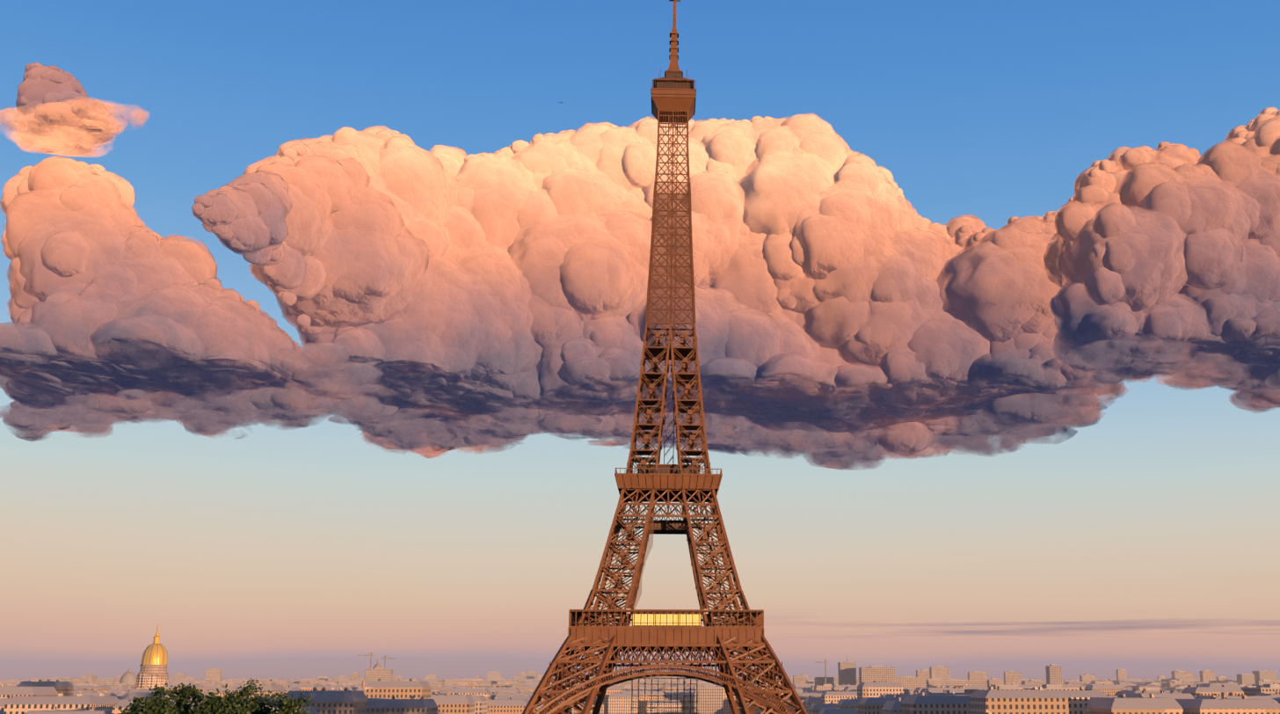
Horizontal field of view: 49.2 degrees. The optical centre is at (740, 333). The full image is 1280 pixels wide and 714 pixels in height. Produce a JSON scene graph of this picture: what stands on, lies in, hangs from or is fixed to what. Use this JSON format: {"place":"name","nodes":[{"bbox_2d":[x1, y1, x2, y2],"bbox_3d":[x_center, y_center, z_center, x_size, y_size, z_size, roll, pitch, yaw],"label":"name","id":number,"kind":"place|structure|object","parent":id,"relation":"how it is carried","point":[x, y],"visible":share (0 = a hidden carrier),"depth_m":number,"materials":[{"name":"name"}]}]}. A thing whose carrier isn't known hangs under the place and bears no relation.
{"place":"outdoors","nodes":[
{"label":"outdoors","id":0,"kind":"place"},
{"bbox_2d":[15,62,88,116],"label":"cloud","id":1,"kind":"structure","parent":0,"point":[40,83],"depth_m":5607.24,"materials":[{"name":"pink"}]},
{"bbox_2d":[0,96,150,157],"bbox_3d":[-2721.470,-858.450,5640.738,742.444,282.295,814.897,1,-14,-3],"label":"cloud","id":2,"kind":"structure","parent":0,"point":[80,127],"depth_m":5467.15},
{"bbox_2d":[0,155,301,414],"bbox_3d":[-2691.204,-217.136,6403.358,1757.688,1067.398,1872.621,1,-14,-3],"label":"cloud","id":3,"kind":"structure","parent":0,"point":[112,294],"depth_m":5777.59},
{"bbox_2d":[0,381,357,442],"bbox_3d":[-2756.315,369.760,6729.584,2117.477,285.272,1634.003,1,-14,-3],"label":"cloud","id":4,"kind":"structure","parent":0,"point":[290,405],"depth_m":6436.15,"materials":[{"name":"grey"}]},
{"bbox_2d":[0,0,1279,680],"label":"sky","id":5,"kind":"structure","parent":0,"point":[1144,541],"materials":[{"name":"blue"}]},
{"bbox_2d":[191,106,1279,436],"bbox_3d":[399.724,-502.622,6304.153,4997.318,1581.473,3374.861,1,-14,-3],"label":"cloud","id":6,"kind":"structure","parent":0,"point":[840,286],"depth_m":6142.30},
{"bbox_2d":[270,332,1279,470],"bbox_3d":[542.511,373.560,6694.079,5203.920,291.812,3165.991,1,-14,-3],"label":"cloud","id":7,"kind":"structure","parent":0,"point":[1013,422],"depth_m":6699.06,"materials":[{"name":"grey"}]},
{"bbox_3d":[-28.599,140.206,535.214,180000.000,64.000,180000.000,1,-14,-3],"label":"ground","id":8,"kind":"structure","parent":0,"visible":0},
{"bbox_2d":[119,667,136,684],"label":"dome","id":9,"kind":"structure","parent":8,"relation":"on","point":[129,676],"depth_m":2936.12,"materials":[{"name":"stone"}]},
{"bbox_2d":[122,625,168,689],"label":"golden dome","id":10,"kind":"structure","parent":8,"relation":"on","point":[153,665],"depth_m":1681.75,"materials":[{"name":"metal"}]},
{"bbox_2d":[116,682,185,713],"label":"tree","id":11,"kind":"object","parent":8,"relation":"on","point":[157,705],"visible":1,"depth_m":168.66,"materials":[{"name":"green plant"}]},
{"bbox_2d":[139,682,230,713],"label":"tree","id":12,"kind":"object","parent":8,"relation":"on","point":[185,694],"visible":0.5,"depth_m":188.86,"materials":[{"name":"green plant"}]},
{"bbox_2d":[188,683,267,713],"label":"tree","id":13,"kind":"object","parent":8,"relation":"on","point":[214,708],"visible":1,"depth_m":181.06,"materials":[{"name":"green plant"}]},
{"bbox_2d":[220,677,289,713],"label":"tree","id":14,"kind":"object","parent":8,"relation":"on","point":[262,709],"visible":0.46,"depth_m":205.18,"materials":[{"name":"green plant"}]},
{"bbox_2d":[265,691,314,713],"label":"tree","id":15,"kind":"object","parent":8,"relation":"on","point":[290,705],"visible":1,"depth_m":197.54,"materials":[{"name":"green plant"}]},
{"bbox_2d":[356,652,391,686],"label":"construction cranes","id":16,"kind":"structure","parent":8,"relation":"on","point":[378,665],"depth_m":2697.57,"materials":[{"name":"metal"}]},
{"bbox_2d":[0,663,1279,713],"bbox_3d":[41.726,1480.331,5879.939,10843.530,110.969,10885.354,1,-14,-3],"label":"city blocks","id":17,"kind":"structure","parent":8,"relation":"on","point":[878,689],"depth_m":1059.87,"materials":[{"name":"stone"}]},
{"bbox_2d":[521,0,807,713],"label":"tower","id":18,"kind":"structure","parent":8,"relation":"on","point":[687,485],"depth_m":535.26,"materials":[{"name":"metal"}]},
{"bbox_2d":[627,181,705,609],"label":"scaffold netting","id":19,"kind":"object","parent":18,"relation":"attached to","point":[666,281],"visible":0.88,"depth_m":568.46,"materials":[{"name":"brown"}]},
{"bbox_2d":[626,648,703,713],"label":"scaffolding","id":20,"kind":"object","parent":8,"relation":"on","point":[664,701],"visible":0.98,"depth_m":530.22,"materials":[{"name":"grey metal"}]},
{"bbox_2d":[72,654,1279,690],"bbox_3d":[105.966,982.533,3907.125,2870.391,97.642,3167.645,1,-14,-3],"label":"buildings","id":21,"kind":"structure","parent":8,"relation":"on","point":[847,670],"depth_m":2568.35,"materials":[{"name":"stone"}]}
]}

